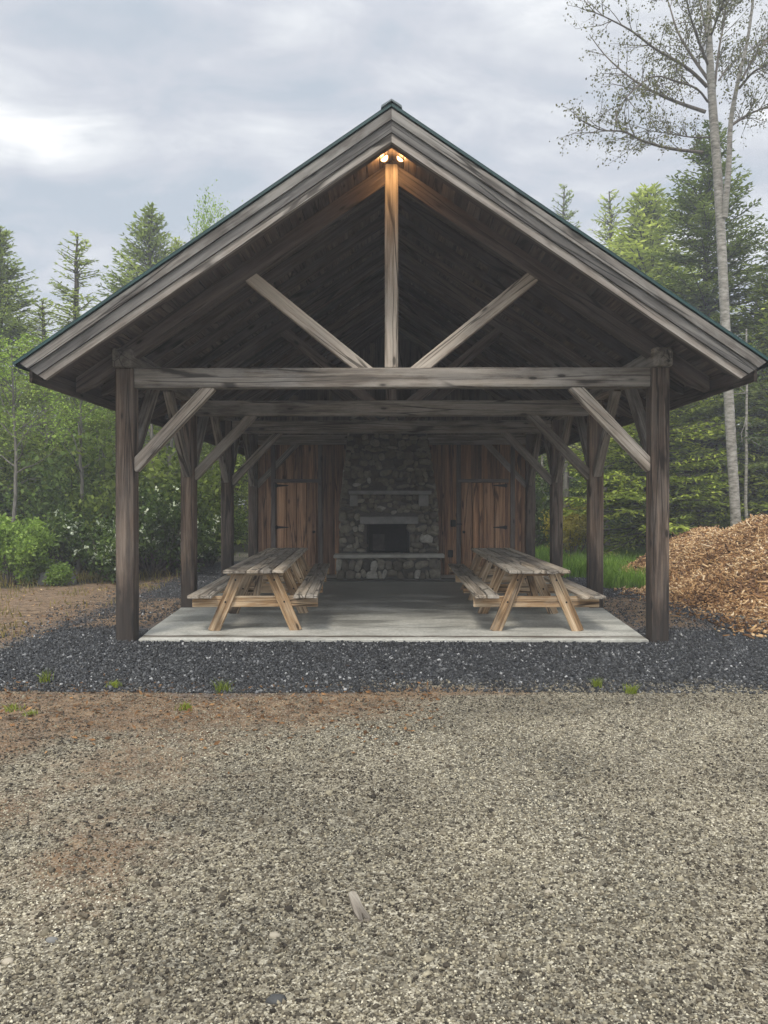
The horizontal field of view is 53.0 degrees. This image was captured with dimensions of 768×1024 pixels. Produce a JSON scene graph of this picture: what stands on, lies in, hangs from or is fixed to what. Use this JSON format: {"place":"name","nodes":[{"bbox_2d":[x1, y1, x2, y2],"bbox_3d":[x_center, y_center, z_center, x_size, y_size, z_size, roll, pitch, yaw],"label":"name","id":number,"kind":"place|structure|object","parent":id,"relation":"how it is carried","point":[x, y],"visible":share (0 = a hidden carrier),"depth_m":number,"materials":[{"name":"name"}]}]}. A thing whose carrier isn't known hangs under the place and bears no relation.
{"place":"outdoors","nodes":[
{"label":"outdoors","id":0,"kind":"place"},
{"bbox_2d":[0,535,767,1023],"bbox_3d":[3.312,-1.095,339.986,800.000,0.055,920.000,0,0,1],"label":"ground","id":1,"kind":"structure","parent":0,"point":[44,597],"depth_m":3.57,"materials":[{"name":"grey gravel"}]},
{"bbox_2d":[1,957,13,964],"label":"stone","id":2,"kind":"object","parent":1,"relation":"on","point":[5,961],"visible":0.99,"depth_m":2.63,"materials":[{"name":"beige stone"}]},
{"bbox_2d":[2,702,26,712],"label":"grass tuft","id":3,"kind":"object","parent":1,"relation":"on","point":[15,706],"visible":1,"depth_m":5.83,"materials":[{"name":"green plant"}]},
{"bbox_2d":[0,512,58,584],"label":"shrub","id":4,"kind":"object","parent":1,"relation":"on","point":[22,554],"visible":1,"depth_m":15.07,"materials":[{"name":"green plant"}]},
{"bbox_2d":[21,709,37,715],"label":"grass tuft","id":5,"kind":"object","parent":1,"relation":"on","point":[31,712],"visible":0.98,"depth_m":5.72,"materials":[{"name":"green plant"}]},
{"bbox_2d":[0,226,70,473],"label":"fir tree","id":6,"kind":"object","parent":1,"relation":"on","point":[9,320],"visible":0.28,"depth_m":24.76,"materials":[{"name":"green plant"}]},
{"bbox_2d":[0,297,78,454],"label":"spruce tree","id":7,"kind":"object","parent":1,"relation":"on","point":[43,323],"visible":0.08,"depth_m":23.93,"materials":[{"name":"green plant"}]},
{"bbox_2d":[0,376,84,523],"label":"leafy tree","id":8,"kind":"object","parent":1,"relation":"on","point":[8,427],"visible":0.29,"depth_m":18.79,"materials":[{"name":"green plant"}]},
{"bbox_2d":[0,327,89,522],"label":"slender tree","id":9,"kind":"object","parent":1,"relation":"on","point":[16,458],"visible":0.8,"depth_m":16.44,"materials":[{"name":"green plant"}]},
{"bbox_2d":[37,663,53,682],"bbox_3d":[-3.007,1.424,6.793,0.186,0.154,0.267,0,1,-27],"label":"grass tuft","id":10,"kind":"object","parent":1,"relation":"on","point":[45,677],"visible":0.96,"depth_m":6.77,"materials":[{"name":"green plant"}]},
{"bbox_2d":[45,937,57,942],"bbox_3d":[-1.195,1.539,2.767,0.049,0.025,0.034,0,0,1],"label":"stone","id":11,"kind":"object","parent":1,"relation":"on","point":[50,939],"visible":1,"depth_m":2.76,"materials":[{"name":"grey stone"}]},
{"bbox_2d":[37,572,76,584],"bbox_3d":[-6.553,1.373,15.488,0.796,0.462,0.610,0,0,1],"label":"boulder","id":12,"kind":"object","parent":1,"relation":"on","point":[41,577],"visible":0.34,"depth_m":15.26,"materials":[{"name":"grey stone"}]},
{"bbox_2d":[0,336,114,564],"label":"leafy tree","id":13,"kind":"object","parent":1,"relation":"on","point":[31,404],"visible":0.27,"depth_m":19.71,"materials":[{"name":"green plant"}]},
{"bbox_2d":[42,561,77,585],"bbox_3d":[-6.367,1.223,15.103,0.694,0.592,0.622,0,1,29],"label":"shrub","id":14,"kind":"object","parent":1,"relation":"on","point":[57,575],"visible":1,"depth_m":14.99,"materials":[{"name":"green plant"}]},
{"bbox_2d":[23,230,108,455],"bbox_3d":[-10.239,-4.052,25.995,4.290,10.805,4.295,0,0,16],"label":"spruce tree","id":15,"kind":"object","parent":1,"relation":"on","point":[76,308],"visible":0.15,"depth_m":25.91,"materials":[{"name":"green plant"}]},
{"bbox_2d":[21,385,115,573],"bbox_3d":[-6.627,-1.199,17.453,2.430,5.241,3.250,0,1,-37],"label":"slender tree","id":16,"kind":"object","parent":1,"relation":"on","point":[81,471],"visible":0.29,"depth_m":17.46,"materials":[{"name":"green plant"}]},
{"bbox_2d":[0,567,179,637],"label":"bank grass","id":17,"kind":"structure","parent":1,"relation":"on","point":[78,579],"depth_m":14.71,"materials":[{"name":"brown plant"}]},
{"bbox_2d":[48,497,150,582],"bbox_3d":[-5.718,0.525,16.000,2.120,1.890,2.025,0,0,21],"label":"flowering shrub","id":18,"kind":"object","parent":1,"relation":"on","point":[96,551],"visible":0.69,"depth_m":15.66,"materials":[{"name":"green plant"}]},
{"bbox_2d":[28,406,180,555],"bbox_3d":[-7.473,-0.806,19.567,5.660,4.420,4.052,0,0,0],"label":"leafy tree","id":19,"kind":"object","parent":1,"relation":"on","point":[94,423],"visible":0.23,"depth_m":19.24,"materials":[{"name":"green plant"}]},
{"bbox_2d":[106,679,123,687],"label":"grass tuft","id":20,"kind":"object","parent":1,"relation":"on","point":[114,684],"visible":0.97,"depth_m":6.63,"materials":[{"name":"green plant"}]},
{"bbox_2d":[0,399,247,572],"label":"leafy woodland","id":21,"kind":"object","parent":1,"relation":"on","point":[96,498],"visible":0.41,"depth_m":17.90,"materials":[{"name":"green plant"}]},
{"bbox_2d":[90,406,172,567],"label":"slender tree","id":22,"kind":"object","parent":1,"relation":"on","point":[150,431],"depth_m":19.11,"materials":[{"name":"green plant"}]},
{"bbox_2d":[108,414,173,490],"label":"slender tree","id":23,"kind":"object","parent":1,"relation":"on","point":[171,445],"depth_m":20.05,"materials":[{"name":"green plant"}]},
{"bbox_2d":[51,201,240,501],"bbox_3d":[-8.768,-4.948,28.297,8.388,12.582,8.404,0,1,28],"label":"fir tree","id":24,"kind":"object","parent":1,"relation":"on","point":[153,238],"visible":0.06,"depth_m":27.72,"materials":[{"name":"green plant"}]},
{"bbox_2d":[83,481,220,575],"bbox_3d":[-4.903,0.400,17.448,3.065,2.483,3.164,0,0,1],"label":"flowering shrub","id":25,"kind":"object","parent":1,"relation":"on","point":[162,532],"visible":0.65,"depth_m":16.82,"materials":[{"name":"green plant"}]},
{"bbox_2d":[99,407,245,502],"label":"leafy tree","id":26,"kind":"object","parent":1,"relation":"on","point":[164,460],"visible":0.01,"depth_m":21.97,"materials":[{"name":"green plant"}]},
{"bbox_2d":[175,701,191,710],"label":"grass tuft","id":27,"kind":"object","parent":1,"relation":"on","point":[187,706],"visible":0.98,"depth_m":5.91,"materials":[{"name":"green plant"}]},
{"bbox_2d":[166,236,242,507],"bbox_3d":[-8.388,-5.081,32.005,5.569,12.778,5.532,0,1,36],"label":"spruce tree","id":28,"kind":"object","parent":1,"relation":"on","point":[178,242],"visible":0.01,"depth_m":31.92,"materials":[{"name":"green plant"}]},
{"bbox_2d":[185,179,242,239],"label":"slender tree","id":29,"kind":"object","parent":1,"relation":"on","point":[205,226],"visible":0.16,"depth_m":29.22,"materials":[{"name":"green plant"}]},
{"bbox_2d":[206,677,233,693],"bbox_3d":[-1.375,1.454,6.455,0.299,0.118,0.270,0,0,1],"label":"grass tuft","id":30,"kind":"object","parent":1,"relation":"on","point":[220,687],"visible":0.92,"depth_m":6.46,"materials":[{"name":"green plant"}]},
{"bbox_2d":[198,507,247,565],"bbox_3d":[-4.583,0.651,20.312,2.070,1.810,2.601,0,0,1],"label":"shrub","id":31,"kind":"object","parent":1,"relation":"on","point":[212,560],"visible":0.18,"depth_m":19.86,"materials":[{"name":"green plant"}]},
{"bbox_2d":[199,442,247,550],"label":"leafy tree","id":32,"kind":"object","parent":1,"relation":"on","point":[205,447],"visible":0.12,"depth_m":23.22,"materials":[{"name":"green plant"}]},
{"bbox_2d":[0,580,448,773],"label":"leaf litter","id":33,"kind":"object","parent":1,"relation":"on","point":[216,742],"visible":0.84,"depth_m":5.91,"materials":[{"name":"brown plant"}]},
{"bbox_2d":[269,931,280,937],"bbox_3d":[-0.398,1.542,2.804,0.046,0.022,0.033,0,0,1],"label":"stone","id":34,"kind":"object","parent":1,"relation":"on","point":[275,934],"visible":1,"depth_m":2.80,"materials":[{"name":"beige stone"}]},
{"bbox_2d":[265,994,286,1005],"bbox_3d":[-0.344,1.546,2.438,0.059,0.032,0.048,0,0,25],"label":"stone","id":35,"kind":"object","parent":1,"relation":"on","point":[271,999],"visible":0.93,"depth_m":2.43,"materials":[{"name":"grey stone"}]},
{"bbox_2d":[348,891,369,921],"bbox_3d":[-0.104,1.536,3.000,0.050,0.016,0.218,0,0,-18],"label":"wood scrap","id":36,"kind":"object","parent":1,"relation":"on","point":[360,911],"visible":1,"depth_m":2.98,"materials":[{"name":"grey wood"}]},
{"bbox_2d":[12,99,767,642],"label":"timber pavilion","id":37,"kind":"structure","parent":1,"relation":"on","point":[498,331],"depth_m":9.49,"materials":[{"name":"brown wood"}]},
{"bbox_2d":[275,483,315,566],"bbox_3d":[-1.949,0.358,16.956,0.912,2.000,0.105,0,0,1],"label":"door","id":38,"kind":"structure","parent":37,"relation":"in","point":[286,498],"depth_m":16.98,"materials":[{"name":"orange wood"}]},
{"bbox_2d":[381,155,403,163],"bbox_3d":[0.095,-3.989,8.662,0.296,0.167,0.214,0,0,1],"label":"flood light","id":39,"kind":"object","parent":37,"relation":"on","point":[385,159],"visible":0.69,"depth_m":8.58,"materials":[{"name":"glass"}]},
{"bbox_2d":[462,483,506,566],"bbox_3d":[2.209,0.358,16.915,0.992,2.000,0.105,0,0,1],"label":"door","id":40,"kind":"structure","parent":37,"relation":"in","point":[494,506],"depth_m":16.94,"materials":[{"name":"orange wood"}]},
{"bbox_2d":[139,574,648,641],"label":"concrete slab","id":41,"kind":"structure","parent":1,"relation":"on","point":[396,611],"depth_m":10.13,"materials":[{"name":"grey concrete"}]},
{"bbox_2d":[187,548,329,630],"bbox_3d":[-1.667,1.071,11.673,1.545,0.790,5.079,0,0,-2],"label":"picnic table","id":42,"kind":"object","parent":41,"relation":"on","point":[243,583],"visible":1,"depth_m":9.58,"materials":[{"name":"brown wood"}]},
{"bbox_2d":[326,416,454,581],"bbox_3d":[0.138,-0.391,16.219,2.660,3.673,1.505,0,0,1],"label":"stone fireplace","id":43,"kind":"object","parent":41,"relation":"on","point":[388,520],"visible":0.89,"depth_m":16.16,"materials":[{"name":"grey stone"}]},
{"bbox_2d":[448,548,605,630],"bbox_3d":[1.904,1.071,11.641,1.545,0.790,5.079,0,0,1],"label":"picnic table","id":44,"kind":"object","parent":41,"relation":"on","point":[522,572],"visible":1,"depth_m":9.63,"materials":[{"name":"brown wood"}]},
{"bbox_2d":[58,284,767,547],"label":"conifer woodland","id":45,"kind":"object","parent":1,"relation":"on","point":[539,506],"visible":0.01,"depth_m":25.91,"materials":[{"name":"green plant"}]},
{"bbox_2d":[536,454,548,542],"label":"slender tree","id":46,"kind":"object","parent":1,"relation":"on","point":[542,457],"visible":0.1,"depth_m":26.90,"materials":[{"name":"green plant"}]},
{"bbox_2d":[544,889,553,893],"bbox_3d":[0.668,1.542,3.122,0.036,0.019,0.030,0,0,-16],"label":"stone","id":47,"kind":"object","parent":1,"relation":"on","point":[548,890],"visible":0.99,"depth_m":3.12,"materials":[{"name":"beige stone"}]},
{"bbox_2d":[552,184,582,475],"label":"spruce tree","id":48,"kind":"object","parent":1,"relation":"on","point":[565,202],"visible":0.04,"depth_m":39.68,"materials":[{"name":"green plant"}]},
{"bbox_2d":[538,501,603,556],"bbox_3d":[5.284,0.437,21.814,1.793,1.914,2.236,0,0,19],"label":"shrub","id":49,"kind":"object","parent":1,"relation":"on","point":[573,528],"visible":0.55,"depth_m":21.74,"materials":[{"name":"green plant"}]},
{"bbox_2d":[563,445,585,547],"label":"slender tree","id":50,"kind":"object","parent":1,"relation":"on","point":[566,477],"visible":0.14,"depth_m":24.84,"materials":[{"name":"grey plant"}]},
{"bbox_2d":[537,230,630,496],"bbox_3d":[10.470,-5.351,33.162,8.695,13.301,8.638,0,0,-22],"label":"spruce tree","id":51,"kind":"object","parent":1,"relation":"on","point":[616,242],"depth_m":32.79,"materials":[{"name":"green plant"}]},
{"bbox_2d":[589,677,608,687],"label":"grass tuft","id":52,"kind":"object","parent":1,"relation":"on","point":[596,683],"visible":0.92,"depth_m":6.58,"materials":[{"name":"green plant"}]},
{"bbox_2d":[589,189,626,250],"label":"spruce tree","id":53,"kind":"object","parent":1,"relation":"on","point":[609,211],"visible":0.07,"depth_m":37.65,"materials":[{"name":"green plant"}]},
{"bbox_2d":[544,447,680,548],"bbox_3d":[7.149,-0.367,25.011,5.015,4.017,4.108,0,1,28],"label":"shrub","id":54,"kind":"object","parent":1,"relation":"on","point":[611,508],"visible":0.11,"depth_m":25.00,"materials":[{"name":"green plant"}]},
{"bbox_2d":[604,446,637,550],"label":"slender tree","id":55,"kind":"object","parent":1,"relation":"on","point":[607,542],"visible":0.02,"depth_m":24.84,"materials":[{"name":"grey plant"}]},
{"bbox_2d":[623,682,641,693],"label":"grass tuft","id":56,"kind":"object","parent":1,"relation":"on","point":[631,690],"visible":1,"depth_m":6.37,"materials":[{"name":"green plant"}]},
{"bbox_2d":[535,181,761,506],"bbox_3d":[9.992,-5.763,30.038,11.609,14.189,11.632,0,1,-30],"label":"fir tree","id":57,"kind":"object","parent":1,"relation":"on","point":[644,232],"visible":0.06,"depth_m":29.31,"materials":[{"name":"green plant"}]},
{"bbox_2d":[540,396,761,558],"bbox_3d":[7.263,-2.200,21.706,5.841,7.209,5.948,0,0,-4],"label":"hemlock tree","id":58,"kind":"object","parent":1,"relation":"on","point":[637,494],"visible":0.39,"depth_m":20.93,"materials":[{"name":"green plant"}]},
{"bbox_2d":[549,0,767,526],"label":"pale tree","id":59,"kind":"object","parent":1,"relation":"on","point":[721,199],"visible":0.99,"depth_m":19.27,"materials":[{"name":"grey plant"}]},
{"bbox_2d":[604,120,767,537],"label":"hemlock tree","id":60,"kind":"object","parent":1,"relation":"on","point":[704,299],"visible":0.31,"depth_m":24.10,"materials":[{"name":"green plant"}]},
{"bbox_2d":[614,512,767,638],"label":"wood chip pile","id":61,"kind":"object","parent":1,"relation":"on","point":[714,569],"visible":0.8,"depth_m":12.57,"materials":[{"name":"brown wood"}]},
{"bbox_2d":[669,269,767,526],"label":"hemlock tree","id":62,"kind":"object","parent":1,"relation":"on","point":[694,513],"visible":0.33,"depth_m":22.41,"materials":[{"name":"green plant"}]},
{"bbox_2d":[690,218,767,528],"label":"hemlock tree","id":63,"kind":"object","parent":1,"relation":"on","point":[755,416],"visible":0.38,"depth_m":22.42,"materials":[{"name":"green plant"}]},
{"bbox_2d":[696,329,767,519],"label":"slender tree","id":64,"kind":"object","parent":1,"relation":"on","point":[746,436],"visible":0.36,"depth_m":20.84,"materials":[{"name":"grey plant"}]},
{"bbox_2d":[0,570,767,693],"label":"black gravel","id":65,"kind":"structure","parent":0,"point":[677,672],"depth_m":7.61,"materials":[{"name":"black gravel"}]},
{"bbox_2d":[0,0,767,505],"label":"sky","id":66,"kind":"structure","parent":0,"point":[109,108],"materials":[{"name":"grey"}]},
{"bbox_2d":[535,544,645,588],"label":"lawn grass","id":67,"kind":"structure","parent":0,"point":[614,576],"depth_m":17.25,"materials":[{"name":"green plant"}]}
]}

